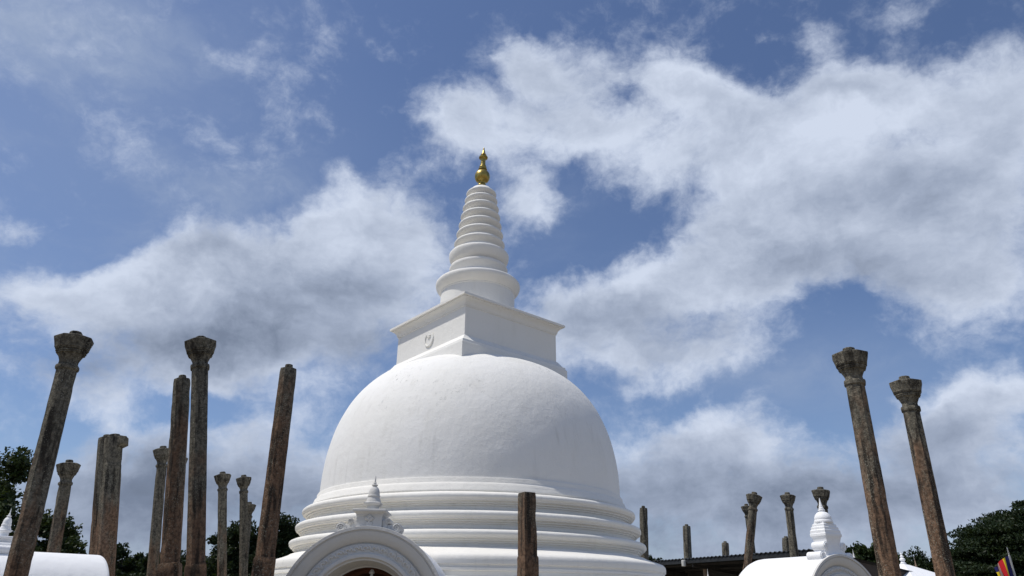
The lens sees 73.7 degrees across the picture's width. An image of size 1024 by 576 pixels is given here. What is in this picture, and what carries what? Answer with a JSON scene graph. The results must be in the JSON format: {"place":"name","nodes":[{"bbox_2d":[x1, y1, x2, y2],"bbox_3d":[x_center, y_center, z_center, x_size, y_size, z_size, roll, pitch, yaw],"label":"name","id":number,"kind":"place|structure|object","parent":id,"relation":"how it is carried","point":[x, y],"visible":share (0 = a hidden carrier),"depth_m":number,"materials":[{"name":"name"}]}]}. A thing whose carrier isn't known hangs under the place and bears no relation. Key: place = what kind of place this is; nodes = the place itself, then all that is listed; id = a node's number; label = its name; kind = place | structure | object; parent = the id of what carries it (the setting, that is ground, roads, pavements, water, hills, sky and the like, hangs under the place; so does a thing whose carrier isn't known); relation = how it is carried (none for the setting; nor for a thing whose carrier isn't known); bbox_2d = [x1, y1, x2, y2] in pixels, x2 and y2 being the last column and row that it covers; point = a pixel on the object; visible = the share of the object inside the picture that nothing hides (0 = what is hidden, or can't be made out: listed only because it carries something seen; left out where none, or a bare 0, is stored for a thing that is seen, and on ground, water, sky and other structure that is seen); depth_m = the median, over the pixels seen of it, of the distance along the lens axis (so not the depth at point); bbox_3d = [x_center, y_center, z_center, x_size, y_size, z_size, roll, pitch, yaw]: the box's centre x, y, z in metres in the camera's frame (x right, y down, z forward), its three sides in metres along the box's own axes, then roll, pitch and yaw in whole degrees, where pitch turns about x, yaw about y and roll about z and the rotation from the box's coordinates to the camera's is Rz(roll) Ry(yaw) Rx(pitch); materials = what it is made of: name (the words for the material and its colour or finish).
{"place":"outdoors","nodes":[
{"label":"outdoors","id":0,"kind":"place"},
{"bbox_2d":[0,0,1023,560],"label":"sky","id":1,"kind":"structure","parent":0,"point":[713,202],"materials":[{"name":"blue"}]},
{"bbox_2d":[722,541,728,555],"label":"stone pillar","id":2,"kind":"structure","parent":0,"point":[725,548],"depth_m":42.43,"materials":[{"name":"stone"}]},
{"label":"ground","id":3,"kind":"structure","parent":0,"visible":0},
{"bbox_2d":[0,445,33,535],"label":"broadleaf tree","id":4,"kind":"object","parent":3,"relation":"on","point":[15,467],"visible":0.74,"depth_m":29.91,"materials":[{"name":"green plant"}]},
{"bbox_2d":[3,330,93,575],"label":"stone pillar","id":5,"kind":"structure","parent":3,"relation":"on","point":[73,348],"depth_m":11.51,"materials":[{"name":"stone"}]},
{"bbox_2d":[34,509,87,553],"bbox_3d":[-23.978,14.053,33.580,6.720,6.050,5.454,0,-25,0],"label":"broadleaf tree","id":6,"kind":"object","parent":3,"relation":"on","point":[72,543],"visible":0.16,"depth_m":33.76,"materials":[{"name":"green plant"}]},
{"bbox_2d":[47,459,80,552],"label":"stone pillar","id":7,"kind":"structure","parent":3,"relation":"on","point":[67,471],"depth_m":20.04,"materials":[{"name":"stone"}]},
{"bbox_2d":[115,542,159,575],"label":"broadleaf tree","id":8,"kind":"object","parent":3,"relation":"on","point":[130,565],"visible":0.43,"depth_m":54.88,"materials":[{"name":"green plant"}]},
{"bbox_2d":[156,375,190,575],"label":"stone pillar","id":9,"kind":"structure","parent":3,"relation":"on","point":[170,564],"depth_m":14.06,"materials":[{"name":"stone"}]},
{"bbox_2d":[140,550,209,575],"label":"broadleaf tree","id":10,"kind":"object","parent":3,"relation":"on","point":[182,557],"visible":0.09,"depth_m":55.32,"materials":[{"name":"green plant"}]},
{"bbox_2d":[184,336,215,575],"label":"stone pillar","id":11,"kind":"structure","parent":3,"relation":"on","point":[200,350],"depth_m":13.35,"materials":[{"name":"stone"}]},
{"bbox_2d":[214,471,230,575],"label":"stone pillar","id":12,"kind":"structure","parent":3,"relation":"on","point":[222,479],"depth_m":24.88,"materials":[{"name":"stone"}]},
{"bbox_2d":[183,512,299,575],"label":"broadleaf tree","id":13,"kind":"object","parent":3,"relation":"on","point":[287,534],"visible":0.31,"depth_m":47.75,"materials":[{"name":"green plant"}]},
{"bbox_2d":[236,475,250,575],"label":"stone pillar","id":14,"kind":"structure","parent":3,"relation":"on","point":[243,482],"depth_m":26.44,"materials":[{"name":"stone"}]},
{"bbox_2d":[248,502,255,554],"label":"stone pillar","id":15,"kind":"structure","parent":3,"relation":"on","point":[251,507],"depth_m":30.08,"materials":[{"name":"stone"}]},
{"bbox_2d":[251,364,295,575],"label":"stone pillar","id":16,"kind":"structure","parent":3,"relation":"on","point":[264,561],"depth_m":12.92,"materials":[{"name":"stone"}]},
{"bbox_2d":[286,476,444,575],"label":"arched porch","id":17,"kind":"object","parent":3,"relation":"on","point":[370,538],"visible":1,"depth_m":13.21,"materials":[{"name":"white paint"}]},
{"bbox_2d":[274,148,665,575],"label":"stupa","id":18,"kind":"object","parent":3,"relation":"on","point":[469,416],"visible":0.91,"depth_m":19.41,"materials":[{"name":"paint"}]},
{"bbox_2d":[517,492,538,575],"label":"stone pillar","id":19,"kind":"structure","parent":3,"relation":"on","point":[527,561],"depth_m":13.79,"materials":[{"name":"stone"}]},
{"bbox_2d":[639,506,648,559],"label":"stone pillar","id":20,"kind":"structure","parent":3,"relation":"on","point":[643,514],"depth_m":29.68,"materials":[{"name":"stone"}]},
{"bbox_2d":[649,555,663,560],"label":"broadleaf tree","id":21,"kind":"object","parent":3,"relation":"on","point":[651,558],"visible":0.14,"depth_m":41.38,"materials":[{"name":"green plant"}]},
{"bbox_2d":[683,524,691,575],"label":"stone pillar","id":22,"kind":"structure","parent":3,"relation":"on","point":[687,548],"depth_m":38.46,"materials":[{"name":"stone"}]},
{"bbox_2d":[741,504,755,552],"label":"stone pillar","id":23,"kind":"structure","parent":3,"relation":"on","point":[744,508],"depth_m":35.25,"materials":[{"name":"stone"}]},
{"bbox_2d":[651,549,908,575],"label":"metal shelter","id":24,"kind":"object","parent":3,"relation":"on","point":[727,565],"visible":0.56,"depth_m":33.76,"materials":[{"name":"paint"}]},
{"bbox_2d":[782,536,788,551],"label":"stone pillar","id":25,"kind":"structure","parent":3,"relation":"on","point":[785,544],"depth_m":35.28,"materials":[{"name":"stone"}]},
{"bbox_2d":[811,487,829,512],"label":"stone pillar","id":26,"kind":"structure","parent":3,"relation":"on","point":[822,494],"depth_m":24.67,"materials":[{"name":"stone"}]},
{"bbox_2d":[832,347,901,575],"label":"stone pillar","id":27,"kind":"structure","parent":3,"relation":"on","point":[850,363],"depth_m":11.97,"materials":[{"name":"stone"}]},
{"bbox_2d":[845,541,910,564],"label":"broadleaf tree","id":28,"kind":"object","parent":3,"relation":"on","point":[862,552],"visible":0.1,"depth_m":46.31,"materials":[{"name":"green plant"}]},
{"bbox_2d":[897,546,934,572],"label":"broadleaf tree","id":29,"kind":"object","parent":3,"relation":"on","point":[921,559],"visible":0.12,"depth_m":52.47,"materials":[{"name":"green plant"}]},
{"bbox_2d":[899,553,934,575],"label":"white pavilion","id":30,"kind":"structure","parent":3,"relation":"on","point":[915,571],"depth_m":30.91,"materials":[{"name":"paint"}]},
{"bbox_2d":[889,375,955,575],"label":"stone pillar","id":31,"kind":"structure","parent":3,"relation":"on","point":[906,390],"depth_m":13.78,"materials":[{"name":"stone"}]},
{"bbox_2d":[927,500,1023,575],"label":"spreading tree","id":32,"kind":"object","parent":3,"relation":"on","point":[980,549],"visible":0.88,"depth_m":45.72,"materials":[{"name":"green plant"}]},
{"bbox_2d":[1007,548,1015,575],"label":"flagpole","id":33,"kind":"object","parent":3,"relation":"on","point":[1011,563],"visible":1,"depth_m":20.45,"materials":[{"name":"grey metal"}]},
{"bbox_2d":[994,556,1012,575],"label":"flag","id":34,"kind":"object","parent":33,"relation":"attached to","point":[1003,568],"visible":1,"depth_m":20.42,"materials":[{"name":"fabric"}]},
{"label":"paving","id":35,"kind":"structure","parent":0,"visible":0},
{"bbox_2d":[0,508,108,575],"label":"barrel roofed shrine","id":36,"kind":"object","parent":35,"relation":"on","point":[53,564],"visible":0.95,"depth_m":16.30,"materials":[{"name":"white paint"}]},
{"bbox_2d":[89,434,108,554],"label":"stone pillar","id":37,"kind":"structure","parent":35,"relation":"on","point":[99,460],"depth_m":22.13,"materials":[{"name":"stone"}]},
{"bbox_2d":[94,433,128,575],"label":"stone pillar","id":38,"kind":"structure","parent":35,"relation":"on","point":[115,444],"depth_m":19.21,"materials":[{"name":"stone"}]},
{"bbox_2d":[146,446,167,575],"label":"stone pillar","id":39,"kind":"structure","parent":35,"relation":"on","point":[160,454],"depth_m":23.20,"materials":[{"name":"stone"}]},
{"bbox_2d":[743,492,761,569],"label":"stone pillar","id":40,"kind":"structure","parent":35,"relation":"on","point":[754,499],"depth_m":25.79,"materials":[{"name":"stone"}]},
{"bbox_2d":[780,492,798,556],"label":"stone pillar","id":41,"kind":"structure","parent":35,"relation":"on","point":[788,499],"depth_m":27.89,"materials":[{"name":"stone"}]},
{"bbox_2d":[739,498,870,575],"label":"barrel roofed shrine","id":42,"kind":"object","parent":35,"relation":"on","point":[828,556],"visible":1,"depth_m":19.46,"materials":[{"name":"white paint"}]}
]}

